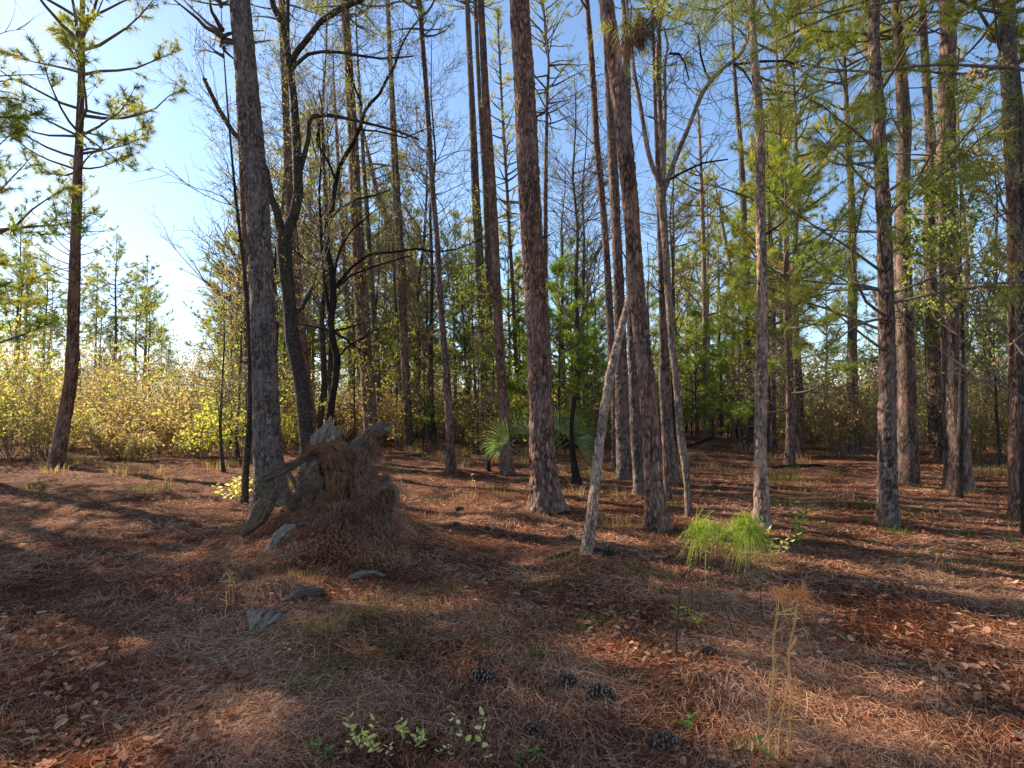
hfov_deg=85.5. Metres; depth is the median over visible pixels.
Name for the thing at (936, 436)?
pine tree
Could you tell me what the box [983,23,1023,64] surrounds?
pine tree
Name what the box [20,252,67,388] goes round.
pine tree
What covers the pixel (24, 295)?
pine tree
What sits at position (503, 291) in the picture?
pine tree
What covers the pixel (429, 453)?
fallen branch
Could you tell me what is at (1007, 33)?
pine tree
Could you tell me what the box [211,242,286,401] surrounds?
pine tree
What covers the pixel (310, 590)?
rock
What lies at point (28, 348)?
pine tree
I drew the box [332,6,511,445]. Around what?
deciduous tree
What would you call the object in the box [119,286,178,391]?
pine tree
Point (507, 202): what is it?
pine tree
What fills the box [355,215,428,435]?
pine tree
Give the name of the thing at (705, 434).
pine tree
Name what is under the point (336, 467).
uprooted stump
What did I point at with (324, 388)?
deciduous tree
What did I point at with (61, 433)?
pine tree
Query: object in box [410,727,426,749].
seedling
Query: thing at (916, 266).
tree
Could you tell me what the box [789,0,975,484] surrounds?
pine tree
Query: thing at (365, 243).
pine tree
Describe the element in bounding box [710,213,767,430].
pine tree
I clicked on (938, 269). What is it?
pine tree
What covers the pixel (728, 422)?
pine tree
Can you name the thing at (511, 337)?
pine tree
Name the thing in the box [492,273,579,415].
pine tree
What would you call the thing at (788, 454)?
pine tree
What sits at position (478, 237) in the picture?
vine
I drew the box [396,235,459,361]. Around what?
deciduous tree
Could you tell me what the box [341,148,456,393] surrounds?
pine tree
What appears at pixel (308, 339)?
pine tree
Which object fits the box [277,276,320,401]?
pine tree
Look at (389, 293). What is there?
deciduous tree
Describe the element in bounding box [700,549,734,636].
seedling
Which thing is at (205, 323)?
pine tree
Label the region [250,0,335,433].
pine tree
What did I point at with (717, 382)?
pine tree
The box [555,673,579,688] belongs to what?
pine cone
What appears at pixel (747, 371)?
tree
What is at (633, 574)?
seedling
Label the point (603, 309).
pine tree
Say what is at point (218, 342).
tree
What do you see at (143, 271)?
pine tree
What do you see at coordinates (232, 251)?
deciduous tree
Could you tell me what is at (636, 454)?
pine tree
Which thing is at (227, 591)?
grass stalk
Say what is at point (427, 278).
deciduous tree
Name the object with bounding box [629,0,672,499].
pine tree
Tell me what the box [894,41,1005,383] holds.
pine tree
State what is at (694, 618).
seedling
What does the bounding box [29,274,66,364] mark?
pine tree
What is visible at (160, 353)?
deciduous tree
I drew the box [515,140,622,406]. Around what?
deciduous tree
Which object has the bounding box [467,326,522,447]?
tree
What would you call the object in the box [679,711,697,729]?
seedling
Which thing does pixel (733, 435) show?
pine tree
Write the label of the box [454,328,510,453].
tree
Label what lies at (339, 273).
deciduous tree
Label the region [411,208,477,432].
pine tree
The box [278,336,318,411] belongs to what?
pine tree
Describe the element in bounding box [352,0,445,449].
pine tree
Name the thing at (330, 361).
deciduous tree
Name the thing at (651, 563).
fallen branch
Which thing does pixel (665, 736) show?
pine cone
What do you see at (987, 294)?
pine tree
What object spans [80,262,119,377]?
pine tree
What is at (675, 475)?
pine tree
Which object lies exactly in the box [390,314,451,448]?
tree
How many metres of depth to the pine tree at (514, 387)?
17.86 m
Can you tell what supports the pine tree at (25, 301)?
on the ground at (148, 462)
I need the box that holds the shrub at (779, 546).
[764,526,801,560]
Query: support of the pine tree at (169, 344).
on the ground at (148, 462)
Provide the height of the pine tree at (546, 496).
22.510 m
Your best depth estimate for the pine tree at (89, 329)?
64.89 m
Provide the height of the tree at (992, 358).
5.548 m
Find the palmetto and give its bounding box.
[477,406,596,461]
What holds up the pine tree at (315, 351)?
on the ground at (148, 462)
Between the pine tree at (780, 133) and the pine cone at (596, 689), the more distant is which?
the pine tree at (780, 133)
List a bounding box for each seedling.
[310,739,323,754]
[323,744,333,756]
[343,712,369,748]
[345,736,356,756]
[350,732,361,754]
[362,713,382,760]
[383,742,393,756]
[395,717,410,747]
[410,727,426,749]
[447,705,487,758]
[513,747,527,763]
[526,745,543,757]
[625,553,676,587]
[669,603,703,625]
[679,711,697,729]
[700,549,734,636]
[750,735,774,759]
[757,559,763,617]
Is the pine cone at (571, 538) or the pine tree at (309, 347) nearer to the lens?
the pine cone at (571, 538)
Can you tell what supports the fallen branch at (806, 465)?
on the ground at (148, 462)
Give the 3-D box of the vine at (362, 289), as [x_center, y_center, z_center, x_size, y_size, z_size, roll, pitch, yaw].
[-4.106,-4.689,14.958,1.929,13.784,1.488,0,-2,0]
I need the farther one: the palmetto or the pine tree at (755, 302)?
the pine tree at (755, 302)
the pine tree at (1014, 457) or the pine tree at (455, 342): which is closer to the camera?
the pine tree at (1014, 457)
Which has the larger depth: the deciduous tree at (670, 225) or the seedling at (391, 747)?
the deciduous tree at (670, 225)
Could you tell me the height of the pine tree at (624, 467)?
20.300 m
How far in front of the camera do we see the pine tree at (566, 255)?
24.00 m
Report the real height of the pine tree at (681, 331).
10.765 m
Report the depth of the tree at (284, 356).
20.04 m
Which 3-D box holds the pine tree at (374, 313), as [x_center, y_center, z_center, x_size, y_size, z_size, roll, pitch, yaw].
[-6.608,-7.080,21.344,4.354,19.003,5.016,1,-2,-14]
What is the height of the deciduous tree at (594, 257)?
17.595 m
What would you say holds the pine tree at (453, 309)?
on the ground at (148, 462)
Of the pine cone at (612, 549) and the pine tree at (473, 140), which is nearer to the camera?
the pine cone at (612, 549)
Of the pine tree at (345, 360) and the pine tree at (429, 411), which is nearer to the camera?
the pine tree at (429, 411)
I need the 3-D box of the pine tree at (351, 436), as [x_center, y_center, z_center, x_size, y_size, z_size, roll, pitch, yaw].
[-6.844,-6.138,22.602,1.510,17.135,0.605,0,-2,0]
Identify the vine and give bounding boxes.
[321,0,393,425]
[376,0,421,448]
[462,187,497,427]
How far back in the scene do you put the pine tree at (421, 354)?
33.38 m
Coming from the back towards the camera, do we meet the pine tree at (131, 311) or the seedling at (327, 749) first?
the pine tree at (131, 311)
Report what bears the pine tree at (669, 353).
on the ground at (148, 462)
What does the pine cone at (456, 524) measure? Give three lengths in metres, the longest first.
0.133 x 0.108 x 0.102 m
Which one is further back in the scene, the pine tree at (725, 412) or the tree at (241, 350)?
the pine tree at (725, 412)
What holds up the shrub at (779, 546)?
on the ground at (148, 462)
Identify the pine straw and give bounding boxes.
[0,439,1023,767]
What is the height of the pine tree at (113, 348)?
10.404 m
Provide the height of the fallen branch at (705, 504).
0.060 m
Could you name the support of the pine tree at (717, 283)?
on the ground at (148, 462)
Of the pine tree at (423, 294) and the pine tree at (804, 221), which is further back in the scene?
the pine tree at (423, 294)
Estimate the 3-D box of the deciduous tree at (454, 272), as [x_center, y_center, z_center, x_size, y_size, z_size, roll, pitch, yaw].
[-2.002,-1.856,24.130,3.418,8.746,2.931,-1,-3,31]
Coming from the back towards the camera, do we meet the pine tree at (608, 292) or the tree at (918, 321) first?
the tree at (918, 321)
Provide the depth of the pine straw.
3.34 m
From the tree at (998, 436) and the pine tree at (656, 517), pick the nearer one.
the pine tree at (656, 517)
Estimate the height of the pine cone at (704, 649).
0.115 m
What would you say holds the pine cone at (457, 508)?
on the ground at (148, 462)
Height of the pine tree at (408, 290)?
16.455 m
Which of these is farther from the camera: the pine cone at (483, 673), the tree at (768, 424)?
the tree at (768, 424)
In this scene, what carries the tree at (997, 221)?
on the ground at (148, 462)
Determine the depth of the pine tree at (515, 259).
32.22 m
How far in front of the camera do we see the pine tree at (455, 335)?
24.95 m
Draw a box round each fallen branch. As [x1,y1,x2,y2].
[405,452,485,460]
[628,549,671,581]
[672,489,707,505]
[686,436,713,446]
[767,463,844,468]
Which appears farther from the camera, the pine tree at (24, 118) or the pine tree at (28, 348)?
the pine tree at (28, 348)
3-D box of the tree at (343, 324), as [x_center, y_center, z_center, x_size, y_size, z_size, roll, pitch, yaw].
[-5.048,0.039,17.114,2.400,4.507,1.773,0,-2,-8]
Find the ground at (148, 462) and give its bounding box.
[0,408,1023,767]
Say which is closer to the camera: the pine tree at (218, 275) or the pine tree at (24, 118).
the pine tree at (24, 118)
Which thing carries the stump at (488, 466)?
on the ground at (148, 462)
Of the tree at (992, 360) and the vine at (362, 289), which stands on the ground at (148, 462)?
the tree at (992, 360)
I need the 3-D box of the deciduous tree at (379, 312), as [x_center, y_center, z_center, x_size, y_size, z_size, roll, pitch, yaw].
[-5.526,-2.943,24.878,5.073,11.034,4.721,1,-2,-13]
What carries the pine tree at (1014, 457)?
on the ground at (148, 462)
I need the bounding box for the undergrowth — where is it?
[0,299,1007,461]
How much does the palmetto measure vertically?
1.620 m
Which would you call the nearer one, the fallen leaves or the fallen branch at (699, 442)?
the fallen leaves
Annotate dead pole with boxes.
[580,295,631,554]
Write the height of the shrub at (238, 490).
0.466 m
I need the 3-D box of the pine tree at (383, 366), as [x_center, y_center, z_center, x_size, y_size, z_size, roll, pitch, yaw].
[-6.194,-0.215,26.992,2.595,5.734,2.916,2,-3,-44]
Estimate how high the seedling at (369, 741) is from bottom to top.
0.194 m
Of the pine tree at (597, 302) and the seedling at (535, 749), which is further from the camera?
the pine tree at (597, 302)
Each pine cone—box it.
[451,522,461,527]
[455,506,463,510]
[471,665,496,685]
[520,721,543,737]
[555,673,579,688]
[556,523,566,528]
[565,535,575,541]
[584,681,612,702]
[601,546,615,551]
[647,729,678,756]
[696,645,718,658]
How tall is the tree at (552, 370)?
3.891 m
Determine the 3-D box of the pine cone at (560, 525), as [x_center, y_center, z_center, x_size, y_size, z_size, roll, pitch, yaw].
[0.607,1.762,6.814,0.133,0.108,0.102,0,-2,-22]
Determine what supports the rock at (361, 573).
on the ground at (148, 462)
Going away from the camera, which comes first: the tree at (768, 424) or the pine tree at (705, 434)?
the tree at (768, 424)
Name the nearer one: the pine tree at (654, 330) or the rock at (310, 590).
the rock at (310, 590)
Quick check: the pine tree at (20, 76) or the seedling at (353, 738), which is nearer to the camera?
the seedling at (353, 738)
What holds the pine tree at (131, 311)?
on the ground at (148, 462)
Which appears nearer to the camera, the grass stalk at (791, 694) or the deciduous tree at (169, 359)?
the grass stalk at (791, 694)
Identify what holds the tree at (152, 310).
on the ground at (148, 462)
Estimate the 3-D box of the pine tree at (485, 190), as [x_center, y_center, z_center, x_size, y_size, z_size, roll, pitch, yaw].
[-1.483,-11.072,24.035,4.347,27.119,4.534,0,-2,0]
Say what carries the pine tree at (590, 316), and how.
on the ground at (148, 462)
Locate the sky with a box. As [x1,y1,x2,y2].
[0,0,1023,405]
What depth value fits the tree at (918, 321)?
18.91 m
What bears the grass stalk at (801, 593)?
on the ground at (148, 462)
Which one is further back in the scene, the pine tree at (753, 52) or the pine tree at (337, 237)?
the pine tree at (337, 237)
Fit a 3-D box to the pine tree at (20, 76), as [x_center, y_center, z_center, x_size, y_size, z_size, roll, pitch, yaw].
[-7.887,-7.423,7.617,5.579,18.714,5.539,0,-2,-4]
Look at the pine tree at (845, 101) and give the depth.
19.47 m
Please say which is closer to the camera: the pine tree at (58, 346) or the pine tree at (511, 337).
the pine tree at (511, 337)
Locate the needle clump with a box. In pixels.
[609,4,664,73]
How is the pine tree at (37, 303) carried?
on the ground at (148, 462)
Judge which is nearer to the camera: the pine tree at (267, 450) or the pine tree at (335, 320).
the pine tree at (267, 450)
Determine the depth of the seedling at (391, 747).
2.41 m
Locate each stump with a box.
[240,416,437,553]
[485,440,491,471]
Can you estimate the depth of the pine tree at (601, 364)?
23.93 m
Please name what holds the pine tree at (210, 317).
on the ground at (148, 462)
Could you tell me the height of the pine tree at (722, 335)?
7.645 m
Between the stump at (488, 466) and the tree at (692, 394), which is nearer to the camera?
the stump at (488, 466)
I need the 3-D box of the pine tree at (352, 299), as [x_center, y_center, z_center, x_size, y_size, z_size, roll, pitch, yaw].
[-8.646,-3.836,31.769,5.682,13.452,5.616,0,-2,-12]
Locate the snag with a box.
[569,396,581,484]
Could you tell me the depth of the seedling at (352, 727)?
2.52 m
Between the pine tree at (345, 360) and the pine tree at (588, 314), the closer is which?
the pine tree at (588, 314)
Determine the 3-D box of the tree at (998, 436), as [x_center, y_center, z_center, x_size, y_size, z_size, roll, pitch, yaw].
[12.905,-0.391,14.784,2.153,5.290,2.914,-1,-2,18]
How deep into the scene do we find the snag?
10.78 m
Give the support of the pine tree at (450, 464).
on the ground at (148, 462)
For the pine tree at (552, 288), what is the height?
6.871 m
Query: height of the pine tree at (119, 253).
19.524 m
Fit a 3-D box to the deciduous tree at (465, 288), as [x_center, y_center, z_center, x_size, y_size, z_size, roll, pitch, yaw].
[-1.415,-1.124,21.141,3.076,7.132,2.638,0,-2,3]
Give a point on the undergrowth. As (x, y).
(106, 414)
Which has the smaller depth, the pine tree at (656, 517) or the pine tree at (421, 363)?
the pine tree at (656, 517)
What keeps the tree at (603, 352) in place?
on the ground at (148, 462)
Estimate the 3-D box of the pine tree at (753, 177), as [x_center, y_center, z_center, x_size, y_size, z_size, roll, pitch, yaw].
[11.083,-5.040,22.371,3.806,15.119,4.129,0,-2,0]
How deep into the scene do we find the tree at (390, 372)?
20.90 m
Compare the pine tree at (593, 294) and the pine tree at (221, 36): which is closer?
the pine tree at (221, 36)
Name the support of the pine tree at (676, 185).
on the ground at (148, 462)
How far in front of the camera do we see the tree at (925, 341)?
17.01 m
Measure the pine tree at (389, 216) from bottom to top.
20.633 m
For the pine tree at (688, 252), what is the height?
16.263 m
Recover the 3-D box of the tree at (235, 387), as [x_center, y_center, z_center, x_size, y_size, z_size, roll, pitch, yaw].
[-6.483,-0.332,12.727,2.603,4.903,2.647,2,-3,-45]
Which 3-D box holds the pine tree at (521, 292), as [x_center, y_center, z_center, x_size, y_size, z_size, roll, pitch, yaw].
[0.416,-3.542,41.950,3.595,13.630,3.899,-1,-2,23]
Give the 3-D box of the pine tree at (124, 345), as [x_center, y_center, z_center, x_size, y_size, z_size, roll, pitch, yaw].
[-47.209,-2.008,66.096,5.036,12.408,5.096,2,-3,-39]
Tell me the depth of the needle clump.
4.68 m
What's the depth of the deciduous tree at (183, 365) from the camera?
62.24 m
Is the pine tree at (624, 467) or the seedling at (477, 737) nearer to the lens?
the seedling at (477, 737)
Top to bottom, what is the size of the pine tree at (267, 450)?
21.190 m
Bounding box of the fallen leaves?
[0,457,1023,767]
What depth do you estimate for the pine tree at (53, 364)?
64.27 m
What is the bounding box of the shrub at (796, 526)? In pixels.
[787,490,816,551]
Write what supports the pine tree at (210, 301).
on the ground at (148, 462)
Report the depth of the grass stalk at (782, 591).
2.50 m
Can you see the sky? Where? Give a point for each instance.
(172, 202)
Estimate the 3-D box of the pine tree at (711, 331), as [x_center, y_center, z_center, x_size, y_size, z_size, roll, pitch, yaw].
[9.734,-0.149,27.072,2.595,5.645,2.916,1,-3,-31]
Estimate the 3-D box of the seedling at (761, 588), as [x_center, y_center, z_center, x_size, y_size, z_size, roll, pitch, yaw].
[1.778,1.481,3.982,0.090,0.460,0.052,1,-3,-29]
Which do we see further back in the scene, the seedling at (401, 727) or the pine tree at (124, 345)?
the pine tree at (124, 345)
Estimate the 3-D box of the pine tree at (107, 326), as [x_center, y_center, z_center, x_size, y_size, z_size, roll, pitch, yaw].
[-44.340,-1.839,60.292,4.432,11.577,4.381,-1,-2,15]
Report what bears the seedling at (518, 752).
on the ground at (148, 462)
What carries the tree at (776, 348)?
on the ground at (148, 462)
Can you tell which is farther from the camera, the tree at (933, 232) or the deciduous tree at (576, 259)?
the deciduous tree at (576, 259)
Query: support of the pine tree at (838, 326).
on the ground at (148, 462)
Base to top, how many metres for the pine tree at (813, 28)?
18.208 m
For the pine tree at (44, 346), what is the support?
on the ground at (148, 462)
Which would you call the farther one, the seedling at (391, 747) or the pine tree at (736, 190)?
the pine tree at (736, 190)
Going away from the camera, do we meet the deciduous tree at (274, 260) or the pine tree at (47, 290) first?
the deciduous tree at (274, 260)
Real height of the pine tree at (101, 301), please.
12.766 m
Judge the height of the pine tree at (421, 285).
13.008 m
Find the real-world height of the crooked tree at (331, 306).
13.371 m
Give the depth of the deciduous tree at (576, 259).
21.21 m
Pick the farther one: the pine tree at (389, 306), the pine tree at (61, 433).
the pine tree at (389, 306)
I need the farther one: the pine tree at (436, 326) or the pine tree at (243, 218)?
the pine tree at (436, 326)
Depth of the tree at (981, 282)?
6.90 m
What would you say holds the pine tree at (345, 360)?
on the ground at (148, 462)
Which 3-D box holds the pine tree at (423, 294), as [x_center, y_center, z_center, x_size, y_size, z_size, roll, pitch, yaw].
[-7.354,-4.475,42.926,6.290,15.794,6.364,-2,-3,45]
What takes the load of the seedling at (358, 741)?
on the ground at (148, 462)
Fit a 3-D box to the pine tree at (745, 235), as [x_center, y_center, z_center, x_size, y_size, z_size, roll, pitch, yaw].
[8.985,-3.445,18.130,4.493,11.604,4.546,1,-3,-34]
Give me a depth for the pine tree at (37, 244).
34.74 m
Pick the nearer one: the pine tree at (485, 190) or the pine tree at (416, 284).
the pine tree at (485, 190)
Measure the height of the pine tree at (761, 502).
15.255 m
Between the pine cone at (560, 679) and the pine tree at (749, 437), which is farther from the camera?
the pine tree at (749, 437)
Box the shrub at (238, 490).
[212,476,252,502]
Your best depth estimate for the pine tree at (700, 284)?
29.86 m
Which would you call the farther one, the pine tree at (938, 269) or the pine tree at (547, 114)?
the pine tree at (938, 269)
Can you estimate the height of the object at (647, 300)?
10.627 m
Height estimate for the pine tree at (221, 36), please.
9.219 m
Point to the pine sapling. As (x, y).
(746, 527)
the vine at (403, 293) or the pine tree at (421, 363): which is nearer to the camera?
the vine at (403, 293)
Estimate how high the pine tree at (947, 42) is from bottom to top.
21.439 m
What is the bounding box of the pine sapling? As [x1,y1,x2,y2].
[665,506,782,656]
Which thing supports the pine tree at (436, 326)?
on the ground at (148, 462)
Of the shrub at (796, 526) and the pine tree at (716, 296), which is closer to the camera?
the shrub at (796, 526)
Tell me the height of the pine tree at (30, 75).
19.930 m
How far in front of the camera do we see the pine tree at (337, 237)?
40.34 m
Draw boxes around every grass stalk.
[214,570,234,615]
[763,582,808,759]
[764,679,809,759]
[772,581,820,761]
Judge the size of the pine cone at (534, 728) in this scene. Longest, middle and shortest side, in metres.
0.133 x 0.108 x 0.102 m
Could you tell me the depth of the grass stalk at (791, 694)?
2.46 m
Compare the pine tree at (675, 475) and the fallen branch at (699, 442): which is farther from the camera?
the fallen branch at (699, 442)
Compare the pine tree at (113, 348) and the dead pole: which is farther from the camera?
the pine tree at (113, 348)
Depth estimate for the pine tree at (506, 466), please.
12.83 m
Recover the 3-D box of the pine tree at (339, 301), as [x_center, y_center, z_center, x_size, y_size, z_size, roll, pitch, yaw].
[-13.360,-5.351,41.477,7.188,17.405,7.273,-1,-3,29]
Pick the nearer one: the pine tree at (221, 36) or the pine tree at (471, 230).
the pine tree at (221, 36)
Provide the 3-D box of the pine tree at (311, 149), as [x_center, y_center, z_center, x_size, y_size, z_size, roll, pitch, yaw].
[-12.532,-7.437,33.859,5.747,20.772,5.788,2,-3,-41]
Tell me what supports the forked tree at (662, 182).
on the ground at (148, 462)
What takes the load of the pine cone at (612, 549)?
on the ground at (148, 462)
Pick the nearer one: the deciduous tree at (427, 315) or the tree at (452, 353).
the tree at (452, 353)
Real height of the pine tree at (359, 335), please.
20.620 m
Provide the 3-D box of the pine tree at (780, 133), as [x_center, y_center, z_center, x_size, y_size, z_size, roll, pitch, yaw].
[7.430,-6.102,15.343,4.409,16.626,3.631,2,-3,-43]
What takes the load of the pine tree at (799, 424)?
on the ground at (148, 462)
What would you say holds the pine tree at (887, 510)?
on the ground at (148, 462)
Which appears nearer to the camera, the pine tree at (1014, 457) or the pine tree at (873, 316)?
the pine tree at (1014, 457)
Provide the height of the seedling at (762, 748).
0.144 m
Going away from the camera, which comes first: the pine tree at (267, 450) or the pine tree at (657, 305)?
the pine tree at (267, 450)
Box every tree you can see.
[0,0,44,119]
[0,0,191,467]
[0,25,81,379]
[0,71,61,109]
[0,84,107,350]
[0,203,55,369]
[0,245,47,375]
[1,265,56,376]
[2,320,51,389]
[5,259,51,360]
[18,157,121,370]
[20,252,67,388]
[20,336,57,402]
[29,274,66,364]
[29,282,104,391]
[30,308,64,386]
[37,346,62,391]
[51,259,102,391]
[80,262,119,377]
[80,299,124,382]
[84,232,147,370]
[90,315,127,395]
[91,331,131,381]
[93,316,140,382]
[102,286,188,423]
[110,23,390,354]
[112,260,158,418]
[116,254,174,392]
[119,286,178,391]
[141,0,468,470]
[141,83,336,440]
[142,326,183,392]
[143,0,284,502]
[156,348,181,387]
[160,336,186,396]
[163,272,247,471]
[171,0,253,461]
[171,294,243,449]
[172,354,193,383]
[179,190,283,386]
[196,0,451,428]
[196,260,233,373]
[196,262,319,460]
[201,256,281,399]
[206,220,242,367]
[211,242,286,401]
[223,330,293,427]
[227,68,439,392]
[229,0,291,507]
[234,269,314,443]
[238,159,378,425]
[239,172,340,382]
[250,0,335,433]
[267,101,349,375]
[270,0,518,422]
[271,190,349,366]
[276,86,515,437]
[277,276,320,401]
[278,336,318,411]
[299,0,395,445]
[301,0,412,463]
[303,253,348,395]
[304,182,350,288]
[305,206,351,370]
[310,200,390,373]
[312,315,386,439]
[326,166,418,360]
[330,32,355,441]
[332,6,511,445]
[333,88,429,438]
[335,209,436,439]
[336,308,389,431]
[339,199,437,388]
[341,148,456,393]
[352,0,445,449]
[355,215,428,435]
[358,324,399,436]
[363,181,412,279]
[373,313,438,445]
[377,259,424,392]
[378,0,457,471]
[381,217,459,423]
[382,224,451,366]
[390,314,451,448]
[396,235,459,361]
[399,362,436,439]
[407,250,434,344]
[410,320,442,412]
[410,390,438,451]
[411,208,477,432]
[411,339,466,440]
[421,311,448,386]
[433,215,507,430]
[433,222,525,432]
[434,243,495,439]
[436,263,504,436]
[441,0,506,440]
[444,265,513,445]
[453,277,519,384]
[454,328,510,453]
[455,0,499,432]
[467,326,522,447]
[468,2,542,440]
[478,0,545,474]
[485,211,557,399]
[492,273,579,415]
[494,49,678,445]
[500,0,600,443]
[501,249,525,348]
[502,264,524,358]
[504,313,528,437]
[506,325,561,444]
[509,0,570,514]
[511,256,601,450]
[511,337,578,415]
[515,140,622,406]
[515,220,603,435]
[521,251,598,439]
[534,0,656,468]
[539,81,656,435]
[549,235,606,399]
[553,282,605,435]
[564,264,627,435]
[565,237,613,397]
[565,273,607,431]
[574,0,841,516]
[583,333,610,429]
[586,0,1023,154]
[587,344,607,399]
[588,277,614,346]
[594,42,632,479]
[598,0,673,532]
[602,0,701,484]
[614,0,644,495]
[622,111,744,444]
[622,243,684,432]
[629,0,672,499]
[639,135,716,425]
[645,279,680,381]
[650,247,702,374]
[652,316,690,390]
[654,171,751,433]
[655,259,722,430]
[659,306,730,439]
[666,110,735,440]
[677,248,712,380]
[678,336,709,435]
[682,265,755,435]
[683,326,743,436]
[688,0,768,444]
[688,201,740,370]
[691,2,876,455]
[695,0,1023,526]
[697,110,860,453]
[697,241,783,395]
[697,335,745,440]
[700,265,781,445]
[704,166,739,439]
[707,0,839,464]
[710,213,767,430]
[710,318,735,391]
[714,136,865,464]
[714,271,839,455]
[724,151,804,413]
[724,222,809,376]
[726,318,781,417]
[727,247,827,418]
[733,113,835,431]
[736,76,844,434]
[749,0,792,528]
[769,0,923,450]
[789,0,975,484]
[795,0,995,469]
[799,253,873,381]
[824,0,1000,491]
[835,0,1000,457]
[839,34,1023,534]
[841,234,925,397]
[858,265,1006,401]
[861,287,976,451]
[867,118,1007,497]
[881,0,1023,519]
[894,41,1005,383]
[912,273,986,387]
[913,238,963,292]
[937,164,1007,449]
[937,276,1007,463]
[957,44,1023,156]
[965,0,1023,457]
[966,246,1006,340]
[967,292,1007,408]
[967,307,1007,417]
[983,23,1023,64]
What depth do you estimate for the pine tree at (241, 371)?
25.74 m
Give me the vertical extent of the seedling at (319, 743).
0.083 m
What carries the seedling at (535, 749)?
on the ground at (148, 462)
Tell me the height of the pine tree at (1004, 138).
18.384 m
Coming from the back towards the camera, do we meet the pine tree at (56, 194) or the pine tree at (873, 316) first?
the pine tree at (873, 316)
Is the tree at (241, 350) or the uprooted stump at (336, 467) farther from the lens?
the tree at (241, 350)
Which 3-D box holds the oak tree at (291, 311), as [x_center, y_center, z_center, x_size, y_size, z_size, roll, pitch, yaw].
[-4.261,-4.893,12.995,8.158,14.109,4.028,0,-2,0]

